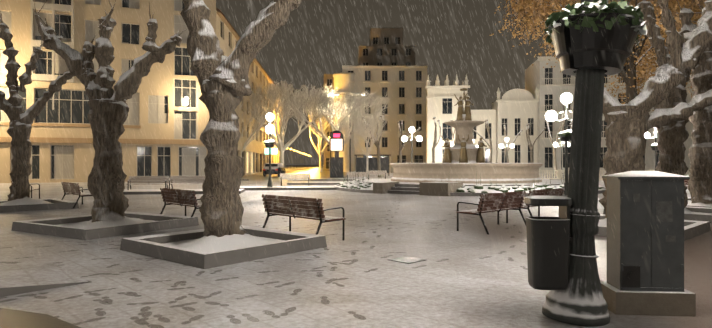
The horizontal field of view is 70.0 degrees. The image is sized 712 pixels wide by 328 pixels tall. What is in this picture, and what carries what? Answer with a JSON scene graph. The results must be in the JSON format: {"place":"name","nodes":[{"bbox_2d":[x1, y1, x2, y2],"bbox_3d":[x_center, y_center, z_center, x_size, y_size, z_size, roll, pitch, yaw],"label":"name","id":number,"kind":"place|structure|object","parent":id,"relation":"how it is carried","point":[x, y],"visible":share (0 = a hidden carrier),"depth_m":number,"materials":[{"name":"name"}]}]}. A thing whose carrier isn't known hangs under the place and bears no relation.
{"place":"outdoors","nodes":[
{"label":"outdoors","id":0,"kind":"place"},
{"bbox_2d":[265,148,276,153],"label":"sign board","id":1,"kind":"object","parent":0,"point":[273,150],"visible":0.71,"depth_m":61.02,"materials":[{"name":"white plastic"}]},
{"bbox_2d":[241,166,345,179],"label":"street asphalt","id":2,"kind":"structure","parent":0,"point":[314,172],"depth_m":70.94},
{"bbox_2d":[263,163,285,176],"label":"parked car","id":3,"kind":"object","parent":2,"relation":"on","point":[278,168],"visible":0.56,"depth_m":58.40,"materials":[{"name":"paint"}]},
{"bbox_2d":[249,81,327,165],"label":"snowy tree","id":4,"kind":"object","parent":2,"relation":"on","point":[272,94],"visible":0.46,"depth_m":65.21,"materials":[{"name":"beige plant"}]},
{"bbox_2d":[287,136,330,167],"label":"string lights","id":5,"kind":"object","parent":2,"relation":"on","point":[308,157],"visible":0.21,"depth_m":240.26,"materials":[{"name":"metal"}]},
{"bbox_2d":[306,100,356,171],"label":"snowy tree","id":6,"kind":"object","parent":2,"relation":"on","point":[319,151],"visible":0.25,"depth_m":89.81,"materials":[{"name":"beige plant"}]},
{"bbox_2d":[330,130,343,177],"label":"clock totem","id":7,"kind":"object","parent":2,"relation":"on","point":[336,147],"visible":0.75,"depth_m":54.93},
{"bbox_2d":[287,83,389,151],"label":"snowy tree","id":8,"kind":"object","parent":2,"relation":"on","point":[324,96],"visible":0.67,"depth_m":58.51,"materials":[{"name":"beige plant"}]},
{"bbox_2d":[287,179,364,180],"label":"wall","id":9,"kind":"structure","parent":0,"point":[321,180],"depth_m":44.52,"materials":[{"name":"stone"}]},
{"bbox_2d":[324,74,333,169],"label":"building","id":10,"kind":"structure","parent":0,"point":[328,79],"depth_m":116.03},
{"bbox_2d":[0,165,711,327],"bbox_3d":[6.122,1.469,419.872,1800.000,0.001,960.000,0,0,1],"label":"ground","id":11,"kind":"structure","parent":0,"point":[464,286],"depth_m":6.88,"materials":[{"name":"white snow"}]},
{"bbox_2d":[11,180,39,198],"bbox_3d":[-13.372,1.052,20.527,0.801,0.853,1.900,0,0,-23],"label":"bench","id":12,"kind":"object","parent":11,"relation":"on","point":[31,189],"visible":0.31,"depth_m":21.28,"materials":[{"name":"brown wood"}]},
{"bbox_2d":[0,198,52,205],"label":"tree pit soil","id":13,"kind":"structure","parent":11,"relation":"on","point":[27,201],"depth_m":16.59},
{"bbox_2d":[0,11,81,201],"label":"plane tree","id":14,"kind":"object","parent":13,"relation":"in","point":[20,124],"visible":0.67,"depth_m":16.71,"materials":[{"name":"brown plant"}]},
{"bbox_2d":[0,198,78,212],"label":"tree planter","id":15,"kind":"object","parent":11,"relation":"on","point":[57,204],"visible":0.68,"depth_m":16.21,"materials":[{"name":"stone"}]},
{"bbox_2d":[0,308,80,327],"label":"wet gutter patch","id":16,"kind":"object","parent":11,"relation":"on","point":[10,318],"visible":1,"depth_m":4.76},
{"bbox_2d":[0,262,87,296],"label":"kerb wedge","id":17,"kind":"object","parent":11,"relation":"on","point":[15,279],"visible":1,"depth_m":6.17,"materials":[{"name":"concrete"}]},
{"bbox_2d":[61,182,91,208],"bbox_3d":[-9.627,1.052,17.611,0.800,0.853,1.900,0,0,-44],"label":"bench","id":18,"kind":"object","parent":11,"relation":"on","point":[70,188],"visible":0.67,"depth_m":17.33,"materials":[{"name":"brown wood"}]},
{"bbox_2d":[11,211,198,239],"bbox_3d":[-5.684,1.369,11.702,2.800,0.200,2.800,0,0,31],"label":"tree planter","id":19,"kind":"object","parent":11,"relation":"on","point":[49,226],"visible":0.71,"depth_m":10.98,"materials":[{"name":"concrete"}]},
{"bbox_2d":[59,216,155,228],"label":"snow","id":20,"kind":"structure","parent":11,"relation":"on","point":[102,224],"depth_m":11.45,"materials":[{"name":"white snow"}]},
{"bbox_2d":[33,0,185,221],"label":"plane tree","id":21,"kind":"object","parent":20,"relation":"on","point":[107,117],"visible":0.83,"depth_m":11.62,"materials":[{"name":"brown plant"}]},
{"bbox_2d":[0,0,215,182],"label":"building front","id":22,"kind":"structure","parent":11,"relation":"on","point":[165,123],"depth_m":41.84,"materials":[{"name":"beige paint"}]},
{"bbox_2d":[160,188,201,216],"bbox_3d":[-4.334,1.052,13.013,0.800,0.853,1.900,0,0,-44],"label":"bench","id":23,"kind":"object","parent":11,"relation":"on","point":[188,196],"visible":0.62,"depth_m":12.80,"materials":[{"name":"brown wood"}]},
{"bbox_2d":[123,189,244,194],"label":"curb","id":24,"kind":"structure","parent":11,"relation":"on","point":[144,191],"depth_m":24.84,"materials":[{"name":"stone"}]},
{"bbox_2d":[126,176,168,189],"bbox_3d":[-10.804,1.052,26.438,2.000,0.853,0.800,0,0,-13],"label":"bench","id":25,"kind":"object","parent":24,"relation":"on","point":[158,179],"visible":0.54,"depth_m":26.61,"materials":[{"name":"brown wood"}]},
{"bbox_2d":[168,176,204,188],"bbox_3d":[-9.000,1.052,27.314,2.000,0.853,0.801,0,0,-8],"label":"bench","id":26,"kind":"object","parent":11,"relation":"on","point":[190,179],"visible":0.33,"depth_m":27.49,"materials":[{"name":"brown wood"}]},
{"bbox_2d":[120,225,326,268],"bbox_3d":[-2.276,1.369,8.851,2.500,0.200,2.500,0,0,40],"label":"tree planter","id":27,"kind":"object","parent":11,"relation":"on","point":[153,246],"visible":0.73,"depth_m":8.18,"materials":[{"name":"concrete"}]},
{"bbox_2d":[162,234,284,252],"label":"snow","id":28,"kind":"structure","parent":11,"relation":"on","point":[211,243],"depth_m":8.45,"materials":[{"name":"white snow"}]},
{"bbox_2d":[180,0,300,236],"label":"plane tree","id":29,"kind":"object","parent":28,"relation":"in","point":[224,85],"visible":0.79,"depth_m":8.64,"materials":[{"name":"brown plant"}]},
{"bbox_2d":[206,8,283,176],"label":"building","id":30,"kind":"structure","parent":11,"relation":"on","point":[255,157],"depth_m":63.37,"materials":[{"name":"beige paint"}]},
{"bbox_2d":[240,101,277,156],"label":"snowy tree","id":31,"kind":"object","parent":11,"relation":"on","point":[250,139],"visible":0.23,"depth_m":58.30,"materials":[{"name":"beige plant"}]},
{"bbox_2d":[0,191,557,327],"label":"footprints","id":32,"kind":"object","parent":11,"relation":"on","point":[233,321],"visible":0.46,"depth_m":5.75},
{"bbox_2d":[239,186,337,189],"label":"curb","id":33,"kind":"structure","parent":11,"relation":"on","point":[289,188],"depth_m":28.69,"materials":[{"name":"stone"}]},
{"bbox_2d":[264,113,274,186],"bbox_3d":[-4.953,-0.756,29.068,0.653,4.450,1.622,0,0,-12],"label":"plaza lamp","id":34,"kind":"object","parent":33,"relation":"on","point":[269,144],"visible":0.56,"depth_m":28.94,"materials":[{"name":"glass"}]},
{"bbox_2d":[280,173,309,185],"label":"bench","id":35,"kind":"object","parent":11,"relation":"on","point":[297,176],"visible":0.81,"depth_m":33.78,"materials":[{"name":"brown wood"}]},
{"bbox_2d":[262,194,345,240],"bbox_3d":[-1.103,1.052,10.129,0.800,0.853,1.900,0,0,-44],"label":"bench","id":36,"kind":"object","parent":11,"relation":"on","point":[317,210],"visible":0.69,"depth_m":9.81,"materials":[{"name":"brown wood"}]},
{"bbox_2d":[287,182,342,184],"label":"bed slab","id":37,"kind":"structure","parent":11,"relation":"on","point":[313,183],"depth_m":35.85,"materials":[{"name":"stone"}]},
{"bbox_2d":[333,93,366,171],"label":"street light","id":38,"kind":"object","parent":11,"relation":"on","point":[350,138],"visible":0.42,"depth_m":60.23,"materials":[{"name":"metal"}]},
{"bbox_2d":[346,172,369,181],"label":"bench","id":39,"kind":"object","parent":11,"relation":"on","point":[352,174],"visible":0.81,"depth_m":40.56,"materials":[{"name":"brown wood"}]},
{"bbox_2d":[340,111,387,171],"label":"snowy tree","id":40,"kind":"object","parent":11,"relation":"on","point":[362,133],"visible":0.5,"depth_m":51.79,"materials":[{"name":"beige plant"}]},
{"bbox_2d":[362,113,384,176],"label":"tree","id":41,"kind":"object","parent":11,"relation":"on","point":[377,143],"visible":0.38,"depth_m":55.88,"materials":[{"name":"brown plant"}]},
{"bbox_2d":[355,155,391,175],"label":"bus shelter","id":42,"kind":"object","parent":11,"relation":"on","point":[372,164],"visible":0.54,"depth_m":62.65,"materials":[{"name":"grey glass"}]},
{"bbox_2d":[367,170,386,178],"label":"bench","id":43,"kind":"object","parent":11,"relation":"on","point":[379,172],"visible":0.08,"depth_m":49.22,"materials":[{"name":"brown wood"}]},
{"bbox_2d":[331,66,427,171],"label":"cream building","id":44,"kind":"structure","parent":11,"relation":"on","point":[403,88],"depth_m":93.01,"materials":[{"name":"paint"}]},
{"bbox_2d":[359,46,414,65],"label":"dark tower","id":45,"kind":"structure","parent":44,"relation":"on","point":[386,55],"depth_m":111.86,"materials":[{"name":"brown"}]},
{"bbox_2d":[369,28,402,45],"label":"building","id":46,"kind":"structure","parent":45,"relation":"on","point":[385,36],"depth_m":113.84,"materials":[{"name":"beige paint"}]},
{"bbox_2d":[387,184,418,194],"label":"fountain steps","id":47,"kind":"structure","parent":11,"relation":"on","point":[405,189],"depth_m":25.23,"materials":[{"name":"grey stone"}]},
{"bbox_2d":[388,256,424,263],"bbox_3d":[0.779,1.464,7.766,0.420,0.006,0.420,0,0,-44],"label":"drain cover","id":48,"kind":"object","parent":11,"relation":"on","point":[406,259],"visible":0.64,"depth_m":7.78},
{"bbox_2d":[397,120,419,162],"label":"tree","id":49,"kind":"object","parent":11,"relation":"on","point":[401,146],"visible":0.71,"depth_m":57.89,"materials":[{"name":"brown plant"}]},
{"bbox_2d":[402,127,421,162],"bbox_3d":[4.385,-0.756,39.856,1.628,4.450,0.468,0,0,6],"label":"plaza lamp","id":50,"kind":"object","parent":11,"relation":"on","point":[411,130],"visible":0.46,"depth_m":39.78,"materials":[{"name":"glass"}]},
{"bbox_2d":[373,181,462,195],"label":"fountain step cheeks","id":51,"kind":"object","parent":11,"relation":"on","point":[435,188],"visible":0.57,"depth_m":23.72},
{"bbox_2d":[432,117,440,162],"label":"tree","id":52,"kind":"object","parent":11,"relation":"on","point":[435,142],"visible":0.71,"depth_m":60.19,"materials":[{"name":"beige plant"}]},
{"bbox_2d":[451,120,455,144],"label":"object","id":53,"kind":"object","parent":11,"relation":"on","point":[453,134],"visible":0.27,"depth_m":70.43,"materials":[{"name":"beige paint"}]},
{"bbox_2d":[360,178,564,185],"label":"fountain platform","id":54,"kind":"structure","parent":11,"relation":"on","point":[553,182],"depth_m":26.44,"materials":[{"name":"stone"}]},
{"bbox_2d":[390,163,542,183],"bbox_3d":[6.551,0.477,30.823,8.960,1.075,8.960,0,0,1],"label":"fountain basin","id":55,"kind":"object","parent":54,"relation":"on","point":[494,173],"visible":0.83,"depth_m":26.93,"materials":[{"name":"stone"}]},
{"bbox_2d":[334,181,605,196],"bbox_3d":[6.553,1.269,30.822,15.796,0.400,15.798,0,0,1],"label":"flower bed","id":56,"kind":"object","parent":11,"relation":"on","point":[464,193],"depth_m":24.27,"materials":[{"name":"white snow"}]},
{"bbox_2d":[339,169,601,192],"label":"fountain bed plants","id":57,"kind":"object","parent":11,"relation":"on","point":[355,183],"visible":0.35,"depth_m":24.11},
{"label":"fountain water","id":58,"kind":"structure","parent":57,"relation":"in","visible":0},
{"bbox_2d":[444,114,483,162],"bbox_3d":[6.551,-1.236,30.823,2.500,3.500,2.500,0,0,1],"label":"fountain pedestal","id":59,"kind":"object","parent":58,"relation":"in","point":[463,128],"visible":0.5,"depth_m":30.25,"materials":[{"name":"stone"}]},
{"bbox_2d":[441,88,486,162],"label":"statues","id":60,"kind":"object","parent":59,"relation":"on","point":[463,157],"visible":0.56,"depth_m":30.35,"materials":[{"name":"brown metal"}]},
{"bbox_2d":[473,119,491,162],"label":"tree","id":61,"kind":"object","parent":11,"relation":"on","point":[488,130],"visible":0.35,"depth_m":70.61,"materials":[{"name":"brown plant"}]},
{"bbox_2d":[471,109,495,162],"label":"building","id":62,"kind":"structure","parent":11,"relation":"on","point":[482,115],"depth_m":76.02,"materials":[{"name":"beige paint"}]},
{"bbox_2d":[456,191,525,233],"bbox_3d":[3.105,1.052,11.480,1.900,0.853,0.800,0,0,-44],"label":"bench","id":63,"kind":"object","parent":11,"relation":"on","point":[505,200],"visible":0.88,"depth_m":11.15,"materials":[{"name":"brown wood"}]},
{"bbox_2d":[499,137,513,162],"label":"plaza lamp","id":64,"kind":"object","parent":11,"relation":"on","point":[506,140],"visible":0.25,"depth_m":55.75,"materials":[{"name":"glass"}]},
{"bbox_2d":[503,125,522,162],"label":"tree","id":65,"kind":"object","parent":11,"relation":"on","point":[504,126],"visible":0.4,"depth_m":64.75,"materials":[{"name":"brown plant"}]},
{"bbox_2d":[492,87,538,162],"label":"building","id":66,"kind":"structure","parent":11,"relation":"on","point":[516,111],"depth_m":74.32,"materials":[{"name":"beige paint"}]},
{"bbox_2d":[506,188,564,222],"bbox_3d":[4.628,1.052,12.957,1.900,0.853,0.800,0,0,-44],"label":"bench","id":67,"kind":"object","parent":11,"relation":"on","point":[558,192],"visible":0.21,"depth_m":12.62,"materials":[{"name":"brown wood"}]},
{"bbox_2d":[526,123,545,162],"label":"tree","id":68,"kind":"object","parent":11,"relation":"on","point":[530,144],"visible":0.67,"depth_m":70.62,"materials":[{"name":"brown plant"}]},
{"bbox_2d":[544,111,567,175],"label":"tree","id":69,"kind":"object","parent":11,"relation":"on","point":[557,140],"visible":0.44,"depth_m":59.79,"materials":[{"name":"beige plant"}]},
{"bbox_2d":[545,92,572,196],"bbox_3d":[8.603,-0.756,20.796,1.606,4.450,0.666,0,0,13],"label":"plaza lamp","id":70,"kind":"object","parent":11,"relation":"on","point":[566,98],"visible":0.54,"depth_m":20.74,"materials":[{"name":"glass"}]},
{"bbox_2d":[553,141,569,173],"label":"plaza lamp","id":71,"kind":"object","parent":11,"relation":"on","point":[555,144],"visible":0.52,"depth_m":52.01,"materials":[{"name":"glass"}]},
{"bbox_2d":[524,0,647,326],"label":"lamp post","id":72,"kind":"object","parent":11,"relation":"on","point":[592,41],"visible":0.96,"depth_m":4.72,"materials":[{"name":"metal"}]},
{"bbox_2d":[490,0,704,103],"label":"golden tree","id":73,"kind":"object","parent":11,"relation":"on","point":[543,8],"visible":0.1,"depth_m":26.51,"materials":[{"name":"orange plant"}]},
{"bbox_2d":[598,218,606,226],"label":"tree pit soil","id":74,"kind":"structure","parent":11,"relation":"on","point":[602,223],"depth_m":10.97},
{"bbox_2d":[575,0,711,218],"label":"plane tree","id":75,"kind":"object","parent":74,"relation":"in","point":[631,123],"visible":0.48,"depth_m":11.08,"materials":[{"name":"brown plant"}]},
{"bbox_2d":[525,54,693,174],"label":"building","id":76,"kind":"structure","parent":11,"relation":"on","point":[553,84],"depth_m":72.67,"materials":[{"name":"beige paint"}]},
{"bbox_2d":[539,169,689,179],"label":"balustrade","id":77,"kind":"object","parent":11,"relation":"on","point":[559,174],"visible":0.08,"depth_m":48.47,"materials":[{"name":"beige stone"}]},
{"bbox_2d":[600,281,695,316],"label":"cabinet plinth","id":78,"kind":"structure","parent":11,"relation":"on","point":[653,303],"depth_m":4.93,"materials":[{"name":"concrete"}]},
{"bbox_2d":[602,171,689,291],"bbox_3d":[2.920,0.659,5.154,0.670,1.180,0.400,0,0,5],"label":"utility cabinet","id":79,"kind":"object","parent":78,"relation":"on","point":[645,230],"visible":0.98,"depth_m":4.99,"materials":[{"name":"metal"}]},
{"bbox_2d":[644,127,658,170],"bbox_3d":[20.395,-0.756,34.587,1.624,4.450,0.656,0,0,25],"label":"plaza lamp","id":80,"kind":"object","parent":11,"relation":"on","point":[654,147],"visible":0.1,"depth_m":34.57,"materials":[{"name":"glass"}]},
{"bbox_2d":[594,214,710,240],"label":"tree planter","id":81,"kind":"object","parent":11,"relation":"on","point":[692,229],"visible":0.29,"depth_m":10.43,"materials":[{"name":"concrete"}]},
{"bbox_2d":[604,0,706,110],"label":"golden tree","id":82,"kind":"object","parent":11,"relation":"on","point":[644,73],"visible":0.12,"depth_m":26.57,"materials":[{"name":"orange plant"}]},
{"bbox_2d":[603,206,711,222],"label":"tree planter","id":83,"kind":"object","parent":11,"relation":"on","point":[697,217],"visible":0.12,"depth_m":12.95,"materials":[{"name":"concrete"}]},
{"bbox_2d":[684,208,711,214],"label":"tree pit soil","id":84,"kind":"structure","parent":11,"relation":"on","point":[686,211],"depth_m":14.15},
{"bbox_2d":[637,0,693,207],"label":"plane tree","id":85,"kind":"object","parent":84,"relation":"on","point":[673,137],"visible":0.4,"depth_m":14.21,"materials":[{"name":"brown plant"}]},
{"bbox_2d":[687,201,711,206],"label":"tree pit soil","id":86,"kind":"structure","parent":11,"relation":"on","point":[698,204],"depth_m":16.00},
{"bbox_2d":[688,7,711,203],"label":"plane tree","id":87,"kind":"object","parent":86,"relation":"on","point":[700,175],"visible":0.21,"depth_m":16.13,"materials":[{"name":"brown plant"}]},
{"bbox_2d":[425,74,469,162],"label":"building","id":88,"kind":"structure","parent":0,"point":[441,101],"depth_m":75.58,"materials":[{"name":"beige paint"}]},
{"bbox_2d":[216,0,704,164],"label":"sky","id":89,"kind":"structure","parent":0,"point":[452,38],"materials":[{"name":"grey"}]}
]}

